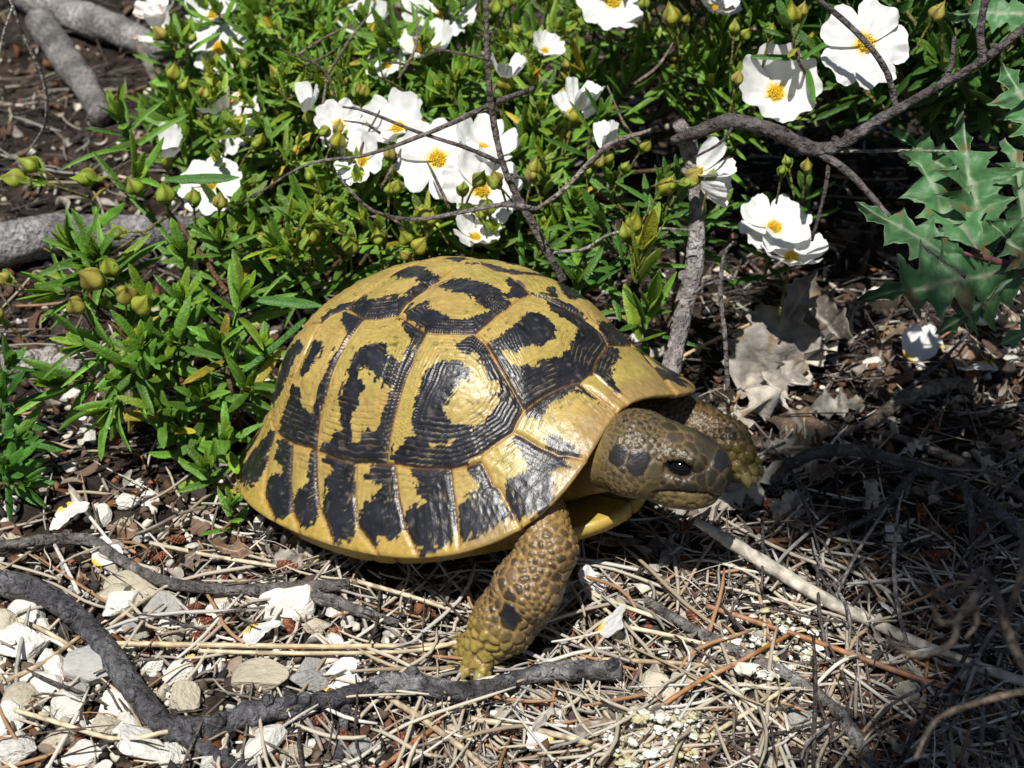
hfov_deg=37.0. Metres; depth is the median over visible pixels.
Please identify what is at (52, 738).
pebble
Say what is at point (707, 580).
pine needle
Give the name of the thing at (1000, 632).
twig
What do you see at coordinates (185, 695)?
pebble
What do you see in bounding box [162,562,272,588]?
pine needle
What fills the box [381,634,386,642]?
pebble
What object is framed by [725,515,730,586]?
pine needle
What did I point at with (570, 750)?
pine needle
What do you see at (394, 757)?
stick
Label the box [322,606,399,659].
pine needle
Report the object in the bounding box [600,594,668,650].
pine needle
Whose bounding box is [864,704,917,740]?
pine needle
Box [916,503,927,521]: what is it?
catkin
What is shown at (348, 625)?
pebble
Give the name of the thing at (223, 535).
pebble
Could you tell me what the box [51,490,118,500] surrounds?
pine needle
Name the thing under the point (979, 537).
twig
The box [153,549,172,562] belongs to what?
catkin
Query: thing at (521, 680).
pine needle
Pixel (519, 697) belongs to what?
pine needle
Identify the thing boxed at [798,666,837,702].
pine needle
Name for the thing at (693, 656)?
pine needle
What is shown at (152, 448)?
pine needle
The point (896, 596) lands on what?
stick
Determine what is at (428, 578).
pine needle
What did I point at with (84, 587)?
pine needle
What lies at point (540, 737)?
fallen petal
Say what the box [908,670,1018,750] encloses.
pine needle
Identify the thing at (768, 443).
dead leaf
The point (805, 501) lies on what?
twig
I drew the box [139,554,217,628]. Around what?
pine needle
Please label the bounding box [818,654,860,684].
pine needle
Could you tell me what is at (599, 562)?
pine needle
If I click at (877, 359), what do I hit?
pebble
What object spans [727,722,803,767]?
pine needle
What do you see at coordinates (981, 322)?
fallen petal
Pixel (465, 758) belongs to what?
pine needle
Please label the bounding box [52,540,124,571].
pine needle
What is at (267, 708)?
stick
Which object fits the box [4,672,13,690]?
pebble
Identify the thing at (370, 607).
pebble
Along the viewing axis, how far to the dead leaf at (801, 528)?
0.45 m
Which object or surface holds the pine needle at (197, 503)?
on the ground
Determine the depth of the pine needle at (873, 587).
0.42 m
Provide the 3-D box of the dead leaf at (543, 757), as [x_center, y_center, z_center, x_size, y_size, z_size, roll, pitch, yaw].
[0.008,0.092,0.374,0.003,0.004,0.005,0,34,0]
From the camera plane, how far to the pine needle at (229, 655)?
0.40 m
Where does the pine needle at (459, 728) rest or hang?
on the ground
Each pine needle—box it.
[0,517,53,530]
[0,536,58,572]
[0,561,65,582]
[0,640,12,646]
[0,668,13,683]
[0,705,18,739]
[0,745,74,767]
[1,519,73,569]
[4,589,89,677]
[15,676,79,720]
[34,554,151,631]
[41,634,70,651]
[42,419,77,433]
[42,579,113,609]
[46,687,89,767]
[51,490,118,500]
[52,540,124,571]
[68,489,116,549]
[80,471,96,530]
[81,546,158,571]
[85,674,207,701]
[99,574,167,631]
[101,678,201,738]
[105,609,257,629]
[120,636,237,657]
[121,603,163,648]
[126,701,142,726]
[134,520,172,557]
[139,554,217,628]
[139,632,163,677]
[146,628,186,632]
[147,437,157,466]
[150,472,191,500]
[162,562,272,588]
[166,505,264,544]
[168,625,242,640]
[174,481,230,527]
[176,594,242,659]
[184,598,297,639]
[184,632,303,658]
[184,634,225,679]
[193,599,248,650]
[202,543,325,573]
[205,594,244,643]
[206,660,336,672]
[210,609,264,669]
[245,600,277,692]
[247,597,270,602]
[255,649,290,717]
[258,615,300,692]
[258,718,270,767]
[261,549,328,582]
[286,632,341,711]
[288,668,428,694]
[292,722,366,739]
[303,713,323,751]
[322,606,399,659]
[323,548,342,626]
[324,741,381,767]
[325,708,377,724]
[333,553,346,595]
[346,693,414,697]
[349,729,481,744]
[350,560,366,582]
[350,667,450,672]
[357,647,439,677]
[357,701,457,716]
[370,728,443,758]
[372,686,515,745]
[392,562,475,663]
[393,672,433,767]
[399,564,410,612]
[399,627,437,671]
[399,729,457,767]
[409,581,471,609]
[412,738,430,758]
[414,561,442,590]
[432,666,561,707]
[434,720,506,755]
[445,610,493,670]
[446,701,469,767]
[447,673,460,700]
[451,610,471,612]
[452,584,472,631]
[452,698,468,767]
[458,721,563,739]
[466,574,473,608]
[467,750,558,767]
[473,702,510,749]
[475,559,572,579]
[482,645,561,740]
[484,734,524,767]
[492,695,556,702]
[496,564,585,654]
[497,734,600,748]
[503,661,526,748]
[504,646,623,673]
[506,707,607,749]
[512,709,557,767]
[517,652,589,682]
[522,650,546,660]
[526,703,595,758]
[537,632,630,662]
[537,742,624,753]
[539,561,619,631]
[545,599,643,623]
[547,685,701,741]
[549,622,574,659]
[550,631,573,723]
[551,618,648,642]
[553,679,596,734]
[558,613,588,645]
[558,686,701,720]
[558,743,719,759]
[562,684,597,738]
[565,731,635,767]
[571,572,636,607]
[575,583,637,632]
[576,562,714,601]
[577,557,661,576]
[577,584,628,643]
[578,540,580,596]
[581,539,586,599]
[586,680,626,747]
[588,635,657,687]
[588,706,735,728]
[590,681,600,767]
[593,633,625,687]
[596,713,623,764]
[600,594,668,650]
[611,638,764,706]
[614,652,630,697]
[615,594,670,627]
[618,542,728,634]
[622,618,660,671]
[622,632,671,670]
[623,575,675,598]
[628,683,700,687]
[630,634,642,681]
[630,692,725,757]
[637,663,742,687]
[646,655,720,698]
[659,685,708,736]
[662,682,775,707]
[668,539,715,608]
[669,691,711,767]
[670,527,679,611]
[676,629,753,671]
[679,702,757,766]
[684,559,767,573]
[685,596,724,667]
[689,650,717,707]
[698,604,764,612]
[699,542,760,580]
[699,562,708,640]
[699,581,859,623]
[699,743,726,752]
[700,486,778,541]
[700,638,793,671]
[705,568,724,672]
[708,692,827,760]
[709,564,787,574]
[710,663,759,739]
[713,512,839,571]
[715,631,762,729]
[721,622,763,661]
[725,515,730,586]
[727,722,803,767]
[735,730,795,767]
[737,616,766,709]
[744,581,815,605]
[744,594,837,621]
[744,691,748,749]
[752,568,778,661]
[755,662,852,679]
[757,624,778,757]
[757,686,803,734]
[758,617,777,648]
[760,681,772,701]
[762,639,886,689]
[762,689,795,767]
[763,707,789,767]
[764,512,831,583]
[765,604,816,629]
[766,618,806,678]
[770,543,845,590]
[771,548,795,596]
[773,680,875,702]
[776,405,786,411]
[780,695,788,730]
[784,556,909,562]
[784,578,804,644]
[793,623,856,689]
[796,545,926,625]
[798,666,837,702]
[799,466,866,475]
[800,457,861,488]
[801,603,852,633]
[807,745,827,767]
[810,646,948,742]
[815,575,869,636]
[818,635,863,709]
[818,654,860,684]
[819,612,889,632]
[825,568,932,618]
[825,625,828,682]
[830,619,864,673]
[833,703,886,767]
[834,732,870,767]
[837,551,885,602]
[837,608,883,626]
[838,578,947,591]
[840,617,848,669]
[846,532,895,606]
[849,666,875,706]
[852,424,901,476]
[857,571,926,587]
[858,567,905,625]
[864,545,948,588]
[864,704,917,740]
[866,601,951,622]
[870,654,991,665]
[877,434,881,462]
[885,542,925,586]
[888,643,993,661]
[893,581,964,608]
[900,729,920,767]
[902,565,975,653]
[904,534,952,545]
[908,656,982,697]
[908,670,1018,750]
[912,523,986,582]
[922,609,938,702]
[946,720,955,767]
[961,621,1023,640]
[961,626,994,703]
[971,710,1023,730]
[977,506,1006,557]
[979,581,1023,608]
[983,579,1015,582]
[992,691,1023,757]
[998,543,1023,611]
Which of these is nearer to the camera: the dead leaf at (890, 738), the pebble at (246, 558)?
the dead leaf at (890, 738)
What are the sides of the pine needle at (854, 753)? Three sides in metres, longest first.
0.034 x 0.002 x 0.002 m
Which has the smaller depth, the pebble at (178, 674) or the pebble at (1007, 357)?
the pebble at (178, 674)
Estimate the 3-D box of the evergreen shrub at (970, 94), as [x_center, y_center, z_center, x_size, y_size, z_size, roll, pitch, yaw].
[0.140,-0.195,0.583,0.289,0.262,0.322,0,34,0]
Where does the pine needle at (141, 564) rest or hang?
on the ground
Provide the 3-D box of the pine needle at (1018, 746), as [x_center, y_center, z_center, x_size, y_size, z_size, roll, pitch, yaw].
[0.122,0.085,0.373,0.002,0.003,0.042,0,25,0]
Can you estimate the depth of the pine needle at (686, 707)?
0.38 m
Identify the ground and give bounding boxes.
[0,0,1023,767]
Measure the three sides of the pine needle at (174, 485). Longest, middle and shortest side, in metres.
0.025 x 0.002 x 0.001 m
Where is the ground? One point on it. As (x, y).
(870, 166)
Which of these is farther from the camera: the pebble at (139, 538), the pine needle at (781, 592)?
the pebble at (139, 538)
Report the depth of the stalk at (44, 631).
0.40 m
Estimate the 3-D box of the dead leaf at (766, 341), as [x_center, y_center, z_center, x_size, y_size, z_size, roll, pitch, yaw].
[0.087,-0.017,0.503,0.035,0.036,0.029,0,34,0]
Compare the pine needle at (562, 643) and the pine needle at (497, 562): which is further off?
the pine needle at (497, 562)
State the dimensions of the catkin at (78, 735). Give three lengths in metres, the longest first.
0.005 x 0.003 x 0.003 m
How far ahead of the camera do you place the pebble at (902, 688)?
0.39 m
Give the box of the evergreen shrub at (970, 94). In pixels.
[733,0,1023,149]
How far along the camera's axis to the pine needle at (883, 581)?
0.42 m
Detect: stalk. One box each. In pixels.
[6,635,80,682]
[12,708,168,740]
[16,616,77,648]
[53,544,80,594]
[108,587,163,625]
[149,541,276,567]
[357,579,470,617]
[571,656,723,667]
[573,584,655,619]
[606,621,727,652]
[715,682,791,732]
[828,627,867,696]
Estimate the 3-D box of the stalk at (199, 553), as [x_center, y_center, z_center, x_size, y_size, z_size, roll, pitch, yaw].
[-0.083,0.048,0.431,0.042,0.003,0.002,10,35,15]
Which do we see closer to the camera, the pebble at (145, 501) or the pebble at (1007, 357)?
the pebble at (145, 501)
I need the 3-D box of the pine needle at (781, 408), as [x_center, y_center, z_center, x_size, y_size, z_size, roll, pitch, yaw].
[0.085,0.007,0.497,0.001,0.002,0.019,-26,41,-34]
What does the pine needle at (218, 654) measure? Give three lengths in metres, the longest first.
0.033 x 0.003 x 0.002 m
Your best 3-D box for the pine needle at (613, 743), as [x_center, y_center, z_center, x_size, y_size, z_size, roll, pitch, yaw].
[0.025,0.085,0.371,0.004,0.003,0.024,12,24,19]
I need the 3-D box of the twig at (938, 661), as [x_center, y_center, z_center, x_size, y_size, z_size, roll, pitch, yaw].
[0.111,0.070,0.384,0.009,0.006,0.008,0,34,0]
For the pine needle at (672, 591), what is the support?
on the ground
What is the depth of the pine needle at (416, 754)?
0.38 m
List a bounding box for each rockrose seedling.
[0,335,62,520]
[198,486,248,544]
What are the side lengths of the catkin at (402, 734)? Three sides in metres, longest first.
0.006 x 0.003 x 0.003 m
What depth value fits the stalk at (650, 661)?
0.39 m
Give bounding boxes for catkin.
[74,723,82,739]
[108,432,125,445]
[139,638,159,656]
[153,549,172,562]
[165,535,185,544]
[182,602,201,614]
[190,630,211,640]
[196,614,216,629]
[216,573,228,579]
[276,560,301,573]
[282,618,294,634]
[301,712,327,726]
[338,728,349,746]
[392,730,406,748]
[399,564,419,579]
[432,712,446,722]
[624,610,635,619]
[645,608,656,622]
[685,608,703,625]
[762,498,771,510]
[858,723,882,738]
[900,732,907,741]
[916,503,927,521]
[921,549,950,561]
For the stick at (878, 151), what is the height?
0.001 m
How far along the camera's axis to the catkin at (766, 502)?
0.45 m
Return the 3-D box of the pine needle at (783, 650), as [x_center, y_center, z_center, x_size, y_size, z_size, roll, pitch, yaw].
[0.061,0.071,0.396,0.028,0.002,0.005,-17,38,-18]
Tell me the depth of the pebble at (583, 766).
0.37 m
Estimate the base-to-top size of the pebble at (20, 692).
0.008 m
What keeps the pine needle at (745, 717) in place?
on the ground
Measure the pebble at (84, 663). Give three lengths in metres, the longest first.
0.016 x 0.012 x 0.009 m
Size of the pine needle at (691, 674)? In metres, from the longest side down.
0.046 x 0.002 x 0.002 m
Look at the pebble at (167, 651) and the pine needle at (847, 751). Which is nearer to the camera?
the pine needle at (847, 751)
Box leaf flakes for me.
[0,0,1023,767]
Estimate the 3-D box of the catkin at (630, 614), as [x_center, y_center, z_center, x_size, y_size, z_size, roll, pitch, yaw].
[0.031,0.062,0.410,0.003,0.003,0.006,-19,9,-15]
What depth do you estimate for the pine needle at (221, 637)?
0.41 m
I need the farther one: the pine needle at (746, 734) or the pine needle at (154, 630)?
the pine needle at (154, 630)
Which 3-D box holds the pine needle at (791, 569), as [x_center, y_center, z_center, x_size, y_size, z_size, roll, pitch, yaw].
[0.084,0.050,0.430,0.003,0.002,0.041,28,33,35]
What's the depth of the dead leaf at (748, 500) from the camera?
0.45 m
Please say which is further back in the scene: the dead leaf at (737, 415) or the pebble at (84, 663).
the dead leaf at (737, 415)
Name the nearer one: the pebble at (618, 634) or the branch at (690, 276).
the pebble at (618, 634)
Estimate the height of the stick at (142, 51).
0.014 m
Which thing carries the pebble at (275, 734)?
on the ground
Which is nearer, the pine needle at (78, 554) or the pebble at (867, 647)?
the pebble at (867, 647)
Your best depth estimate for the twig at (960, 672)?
0.38 m
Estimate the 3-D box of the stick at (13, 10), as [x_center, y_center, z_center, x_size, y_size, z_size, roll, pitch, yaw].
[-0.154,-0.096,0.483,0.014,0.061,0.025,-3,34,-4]
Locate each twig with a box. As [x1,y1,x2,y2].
[758,441,785,456]
[760,516,764,590]
[764,547,794,623]
[785,456,820,550]
[800,721,831,759]
[802,482,818,519]
[811,558,838,598]
[816,556,833,679]
[828,576,851,647]
[854,547,867,575]
[869,680,936,730]
[908,700,1001,748]
[927,685,991,696]
[928,447,1023,495]
[931,655,979,700]
[933,657,977,666]
[935,710,963,735]
[937,467,1023,473]
[941,718,952,767]
[962,620,1000,682]
[964,638,1009,649]
[966,521,996,550]
[970,721,1023,739]
[972,631,1012,655]
[978,707,984,767]
[979,612,1005,638]
[982,448,1019,485]
[985,468,1023,511]
[986,540,1019,567]
[987,757,1014,767]
[991,468,1022,489]
[1005,683,1015,767]
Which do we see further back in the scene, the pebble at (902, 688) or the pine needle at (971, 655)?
the pine needle at (971, 655)
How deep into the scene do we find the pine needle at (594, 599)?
0.41 m
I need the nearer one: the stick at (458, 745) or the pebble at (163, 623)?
the stick at (458, 745)
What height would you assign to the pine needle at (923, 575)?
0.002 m
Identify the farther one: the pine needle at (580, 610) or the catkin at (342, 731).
the pine needle at (580, 610)
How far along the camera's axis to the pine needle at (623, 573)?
0.42 m
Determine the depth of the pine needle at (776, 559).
0.43 m
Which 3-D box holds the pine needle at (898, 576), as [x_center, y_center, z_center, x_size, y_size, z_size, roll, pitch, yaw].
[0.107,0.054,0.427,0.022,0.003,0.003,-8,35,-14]
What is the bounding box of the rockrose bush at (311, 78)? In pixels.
[105,0,945,355]
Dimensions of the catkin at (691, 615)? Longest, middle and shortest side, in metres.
0.006 x 0.003 x 0.003 m
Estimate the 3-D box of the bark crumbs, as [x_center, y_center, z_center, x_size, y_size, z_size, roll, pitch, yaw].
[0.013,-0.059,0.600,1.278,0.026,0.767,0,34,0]
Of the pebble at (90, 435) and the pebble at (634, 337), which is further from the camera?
the pebble at (634, 337)
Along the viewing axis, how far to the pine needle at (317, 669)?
0.39 m
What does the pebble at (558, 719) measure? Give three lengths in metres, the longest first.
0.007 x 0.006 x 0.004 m
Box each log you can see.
[0,213,204,267]
[0,345,82,376]
[7,0,172,63]
[25,6,110,126]
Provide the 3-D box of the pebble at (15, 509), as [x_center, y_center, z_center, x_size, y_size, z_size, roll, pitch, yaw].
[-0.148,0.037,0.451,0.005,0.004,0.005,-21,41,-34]
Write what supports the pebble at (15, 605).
on the ground
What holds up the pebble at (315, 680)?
on the ground
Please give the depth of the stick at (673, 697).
0.38 m
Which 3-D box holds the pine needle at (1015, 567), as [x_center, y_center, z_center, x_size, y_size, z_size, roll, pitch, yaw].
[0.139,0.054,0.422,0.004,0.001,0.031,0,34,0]
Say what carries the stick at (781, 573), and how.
on the ground
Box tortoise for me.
[236,256,763,679]
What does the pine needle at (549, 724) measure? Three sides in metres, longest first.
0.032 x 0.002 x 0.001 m
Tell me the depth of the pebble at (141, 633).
0.41 m
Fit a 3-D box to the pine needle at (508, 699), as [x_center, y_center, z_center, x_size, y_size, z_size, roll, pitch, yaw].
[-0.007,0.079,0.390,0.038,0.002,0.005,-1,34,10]
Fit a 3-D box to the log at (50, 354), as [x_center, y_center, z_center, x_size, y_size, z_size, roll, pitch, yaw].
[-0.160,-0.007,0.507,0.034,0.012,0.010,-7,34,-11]
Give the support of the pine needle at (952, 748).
on the ground
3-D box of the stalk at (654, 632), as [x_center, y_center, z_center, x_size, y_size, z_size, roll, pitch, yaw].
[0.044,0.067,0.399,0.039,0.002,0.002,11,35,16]
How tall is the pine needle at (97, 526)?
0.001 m
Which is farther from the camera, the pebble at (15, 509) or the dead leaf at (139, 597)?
the pebble at (15, 509)
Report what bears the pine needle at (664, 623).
on the ground
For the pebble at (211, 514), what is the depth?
0.45 m
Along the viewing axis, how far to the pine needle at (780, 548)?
0.43 m
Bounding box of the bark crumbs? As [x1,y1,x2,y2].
[0,0,1023,767]
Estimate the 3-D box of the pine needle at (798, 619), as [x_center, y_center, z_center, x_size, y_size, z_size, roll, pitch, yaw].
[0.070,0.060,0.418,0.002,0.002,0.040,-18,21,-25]
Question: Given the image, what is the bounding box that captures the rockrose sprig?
[0,81,321,506]
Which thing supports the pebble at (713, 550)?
on the ground
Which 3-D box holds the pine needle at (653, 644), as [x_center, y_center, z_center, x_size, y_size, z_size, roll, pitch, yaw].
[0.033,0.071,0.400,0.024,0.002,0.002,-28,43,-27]
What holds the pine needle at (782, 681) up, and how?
on the ground
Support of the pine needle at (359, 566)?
on the ground
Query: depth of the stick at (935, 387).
0.49 m
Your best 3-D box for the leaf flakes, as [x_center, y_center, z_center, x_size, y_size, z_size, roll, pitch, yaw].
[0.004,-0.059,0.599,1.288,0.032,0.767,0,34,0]
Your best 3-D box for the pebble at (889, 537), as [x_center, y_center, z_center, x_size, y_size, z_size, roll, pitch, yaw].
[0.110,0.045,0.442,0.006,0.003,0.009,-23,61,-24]
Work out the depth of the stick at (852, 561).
0.42 m
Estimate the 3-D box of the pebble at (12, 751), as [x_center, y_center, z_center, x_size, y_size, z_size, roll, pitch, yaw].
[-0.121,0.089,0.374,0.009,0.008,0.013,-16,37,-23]
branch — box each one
[252,0,566,282]
[662,119,704,374]
[670,0,1023,277]
[765,443,1022,577]
[885,521,1023,760]
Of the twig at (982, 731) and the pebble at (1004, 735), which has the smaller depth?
the twig at (982, 731)
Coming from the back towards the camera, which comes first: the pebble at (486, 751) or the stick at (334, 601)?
the stick at (334, 601)
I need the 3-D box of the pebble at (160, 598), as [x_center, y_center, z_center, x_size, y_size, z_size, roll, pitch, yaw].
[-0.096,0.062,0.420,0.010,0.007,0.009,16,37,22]
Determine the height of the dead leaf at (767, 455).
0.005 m
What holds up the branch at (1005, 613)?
on the ground
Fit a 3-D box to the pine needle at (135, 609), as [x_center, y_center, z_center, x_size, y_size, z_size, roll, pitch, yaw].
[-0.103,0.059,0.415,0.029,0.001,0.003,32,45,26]
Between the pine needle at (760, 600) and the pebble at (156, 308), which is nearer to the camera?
the pine needle at (760, 600)
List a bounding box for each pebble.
[0,608,18,629]
[0,622,50,659]
[0,681,44,711]
[0,699,27,736]
[0,730,36,764]
[2,504,18,514]
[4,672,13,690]
[5,550,20,557]
[7,599,45,627]
[8,532,16,538]
[19,669,63,701]
[31,618,53,636]
[36,455,53,474]
[38,648,64,677]
[39,727,76,752]
[50,690,84,722]
[54,739,101,767]
[58,545,73,551]
[60,388,79,402]
[60,562,74,576]
[62,459,78,473]
[62,586,82,596]
[63,645,127,686]
[65,680,88,699]
[77,424,95,445]
[91,503,111,529]
[91,713,120,739]
[93,759,112,767]
[94,583,130,605]
[99,688,129,716]
[102,591,139,616]
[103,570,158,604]
[108,626,123,634]
[112,710,148,735]
[114,517,130,525]
[114,723,163,761]
[115,493,140,510]
[122,620,150,638]
[132,533,143,544]
[132,653,139,670]
[138,452,151,460]
[140,490,159,510]
[140,660,163,675]
[142,591,181,619]
[148,306,161,314]
[154,741,183,767]
[155,683,169,701]
[157,619,174,636]
[161,634,177,653]
[162,658,194,685]
[169,680,200,712]
[173,515,191,527]
[186,542,199,547]
[187,620,205,634]
[200,756,215,767]
[201,512,213,521]
[206,601,228,618]
[208,532,226,539]
[209,595,246,606]
[220,735,232,750]
[231,657,289,693]
[234,556,253,566]
[235,724,287,765]
[238,648,254,661]
[249,596,258,611]
[253,514,263,524]
[257,584,315,621]
[264,631,273,638]
[280,743,312,764]
[289,668,328,692]
[296,650,328,691]
[303,618,331,633]
[325,607,340,616]
[326,632,343,649]
[340,621,359,628]
[344,737,371,758]
[366,605,375,611]
[375,594,386,606]
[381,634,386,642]
[386,658,400,664]
[398,722,415,734]
[403,588,415,603]
[414,657,432,666]
[444,722,453,730]
[446,677,467,701]
[458,757,472,767]
[474,743,494,752]
[493,706,515,721]
[529,689,551,710]
[553,704,566,721]
[577,763,589,767]
[614,630,627,643]
[629,333,646,342]
[632,720,652,737]
[638,670,675,710]
[658,646,671,658]
[670,671,696,687]
[672,508,685,518]
[682,642,693,655]
[684,587,694,602]
[691,393,704,401]
[703,545,714,556]
[719,652,734,658]
[721,604,737,625]
[740,704,753,719]
[754,740,766,758]
[782,696,811,735]
[825,352,839,365]
[854,645,869,653]
[863,356,882,369]
[882,525,903,550]
[891,681,920,714]
[901,664,922,679]
[939,368,948,376]
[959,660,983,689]
[993,725,1008,738]
[994,700,1015,709]
[995,312,1015,323]
[1001,347,1010,353]
[1003,355,1020,366]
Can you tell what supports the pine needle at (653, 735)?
on the ground
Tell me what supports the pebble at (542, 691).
on the ground
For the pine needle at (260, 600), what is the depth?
0.41 m
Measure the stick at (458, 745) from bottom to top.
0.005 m
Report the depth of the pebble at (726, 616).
0.41 m
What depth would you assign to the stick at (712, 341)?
0.51 m
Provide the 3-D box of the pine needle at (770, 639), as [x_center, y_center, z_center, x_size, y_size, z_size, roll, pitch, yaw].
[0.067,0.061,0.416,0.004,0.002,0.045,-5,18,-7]
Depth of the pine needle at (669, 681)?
0.38 m
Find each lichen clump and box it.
[602,705,715,767]
[722,607,830,683]
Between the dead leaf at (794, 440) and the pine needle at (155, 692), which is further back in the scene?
the dead leaf at (794, 440)
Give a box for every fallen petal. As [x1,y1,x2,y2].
[49,501,89,529]
[92,536,122,565]
[186,654,210,672]
[243,620,280,645]
[324,657,360,691]
[327,641,360,667]
[526,726,553,748]
[578,564,609,598]
[598,604,626,637]
[880,602,896,615]
[902,324,938,360]
[922,324,944,347]
[957,361,997,370]
[977,312,998,325]
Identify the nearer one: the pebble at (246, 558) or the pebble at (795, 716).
the pebble at (795, 716)
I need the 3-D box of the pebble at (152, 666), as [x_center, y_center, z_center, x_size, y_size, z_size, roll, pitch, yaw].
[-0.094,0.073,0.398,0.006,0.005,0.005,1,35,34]
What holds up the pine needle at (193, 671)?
on the ground
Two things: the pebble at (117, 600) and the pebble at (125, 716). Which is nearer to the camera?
the pebble at (125, 716)
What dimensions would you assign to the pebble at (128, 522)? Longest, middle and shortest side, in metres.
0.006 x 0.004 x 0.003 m
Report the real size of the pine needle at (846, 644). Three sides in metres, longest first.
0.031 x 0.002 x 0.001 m
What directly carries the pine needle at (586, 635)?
on the ground
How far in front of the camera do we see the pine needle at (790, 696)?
0.38 m
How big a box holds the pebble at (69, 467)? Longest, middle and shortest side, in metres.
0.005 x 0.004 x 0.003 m
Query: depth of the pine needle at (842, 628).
0.41 m
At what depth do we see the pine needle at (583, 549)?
0.43 m
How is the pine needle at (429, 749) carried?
on the ground
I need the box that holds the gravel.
[0,0,1023,767]
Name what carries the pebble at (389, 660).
on the ground
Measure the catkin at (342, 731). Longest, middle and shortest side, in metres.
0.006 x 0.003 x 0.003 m
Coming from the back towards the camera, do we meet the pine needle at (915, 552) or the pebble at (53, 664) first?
the pine needle at (915, 552)
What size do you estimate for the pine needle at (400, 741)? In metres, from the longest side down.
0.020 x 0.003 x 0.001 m
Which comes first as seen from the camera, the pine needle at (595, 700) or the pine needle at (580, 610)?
the pine needle at (595, 700)
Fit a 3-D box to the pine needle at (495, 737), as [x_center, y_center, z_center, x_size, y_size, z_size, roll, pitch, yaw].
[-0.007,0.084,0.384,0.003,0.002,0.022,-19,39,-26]
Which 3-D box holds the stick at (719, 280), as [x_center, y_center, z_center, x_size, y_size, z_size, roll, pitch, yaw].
[0.057,-0.019,0.441,0.012,0.042,0.016,0,34,0]
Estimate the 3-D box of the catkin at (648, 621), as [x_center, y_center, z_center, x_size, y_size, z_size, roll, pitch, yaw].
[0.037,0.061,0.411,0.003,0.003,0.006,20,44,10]
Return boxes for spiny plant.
[850,0,1023,346]
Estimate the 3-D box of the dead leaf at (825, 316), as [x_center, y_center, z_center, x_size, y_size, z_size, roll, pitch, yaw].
[0.101,-0.025,0.524,0.021,0.019,0.029,-9,35,-13]
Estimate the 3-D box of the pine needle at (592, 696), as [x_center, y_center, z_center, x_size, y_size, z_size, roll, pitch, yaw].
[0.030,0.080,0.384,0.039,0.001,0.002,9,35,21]
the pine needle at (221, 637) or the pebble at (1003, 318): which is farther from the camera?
the pebble at (1003, 318)
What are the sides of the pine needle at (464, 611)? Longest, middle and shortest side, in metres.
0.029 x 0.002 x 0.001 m
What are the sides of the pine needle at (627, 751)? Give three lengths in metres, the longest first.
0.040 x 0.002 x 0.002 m
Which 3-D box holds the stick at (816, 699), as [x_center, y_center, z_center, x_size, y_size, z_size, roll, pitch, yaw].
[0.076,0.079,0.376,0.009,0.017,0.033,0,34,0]
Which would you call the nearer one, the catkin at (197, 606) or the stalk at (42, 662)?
the stalk at (42, 662)
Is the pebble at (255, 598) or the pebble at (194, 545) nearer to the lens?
the pebble at (255, 598)
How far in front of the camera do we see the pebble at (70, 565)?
0.43 m
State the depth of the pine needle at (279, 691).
0.39 m
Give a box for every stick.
[0,0,48,152]
[0,529,349,595]
[0,569,174,741]
[116,641,452,649]
[134,39,155,80]
[168,679,378,762]
[174,734,250,767]
[197,640,456,655]
[310,589,399,626]
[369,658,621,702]
[378,722,439,767]
[384,696,486,767]
[468,715,637,760]
[538,128,651,209]
[552,227,694,253]
[644,596,880,767]
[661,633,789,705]
[683,323,752,357]
[689,241,733,391]
[693,517,1023,686]
[705,603,962,692]
[811,504,889,618]
[811,636,845,767]
[825,331,969,444]
[839,149,957,152]
[861,377,974,431]
[876,427,1023,502]
[891,490,908,643]
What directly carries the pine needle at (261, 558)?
on the ground
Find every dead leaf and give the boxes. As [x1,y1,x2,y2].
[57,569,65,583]
[69,565,89,584]
[104,517,139,539]
[112,565,153,604]
[172,546,201,570]
[202,566,215,582]
[207,535,253,558]
[213,463,243,498]
[271,541,318,570]
[507,686,532,696]
[532,706,559,731]
[537,754,549,767]
[575,703,661,742]
[583,173,613,203]
[618,510,689,575]
[635,546,680,574]
[652,694,667,708]
[663,739,688,758]
[687,460,783,523]
[721,271,828,398]
[727,333,837,422]
[732,409,765,501]
[743,492,753,508]
[757,447,770,462]
[761,438,793,463]
[765,278,852,343]
[765,406,838,459]
[765,489,805,519]
[768,428,818,474]
[770,464,804,484]
[789,514,806,536]
[809,462,841,485]
[809,716,858,736]
[810,387,868,419]
[863,309,906,365]
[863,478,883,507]
[878,725,899,750]
[882,325,893,334]
[898,435,933,455]
[923,480,943,505]
[951,342,984,382]
[954,502,1015,526]
[970,449,990,469]
[984,429,1020,453]
[984,442,1023,467]
[1008,496,1022,512]
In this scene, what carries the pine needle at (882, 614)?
on the ground
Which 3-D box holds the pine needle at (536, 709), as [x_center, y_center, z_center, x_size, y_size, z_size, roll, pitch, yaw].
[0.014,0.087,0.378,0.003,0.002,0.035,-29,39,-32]
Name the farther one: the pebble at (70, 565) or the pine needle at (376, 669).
the pebble at (70, 565)
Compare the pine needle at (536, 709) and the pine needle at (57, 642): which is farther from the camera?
the pine needle at (57, 642)
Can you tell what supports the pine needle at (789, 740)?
on the ground
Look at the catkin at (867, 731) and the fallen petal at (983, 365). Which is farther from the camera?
the fallen petal at (983, 365)
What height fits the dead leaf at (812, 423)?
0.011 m

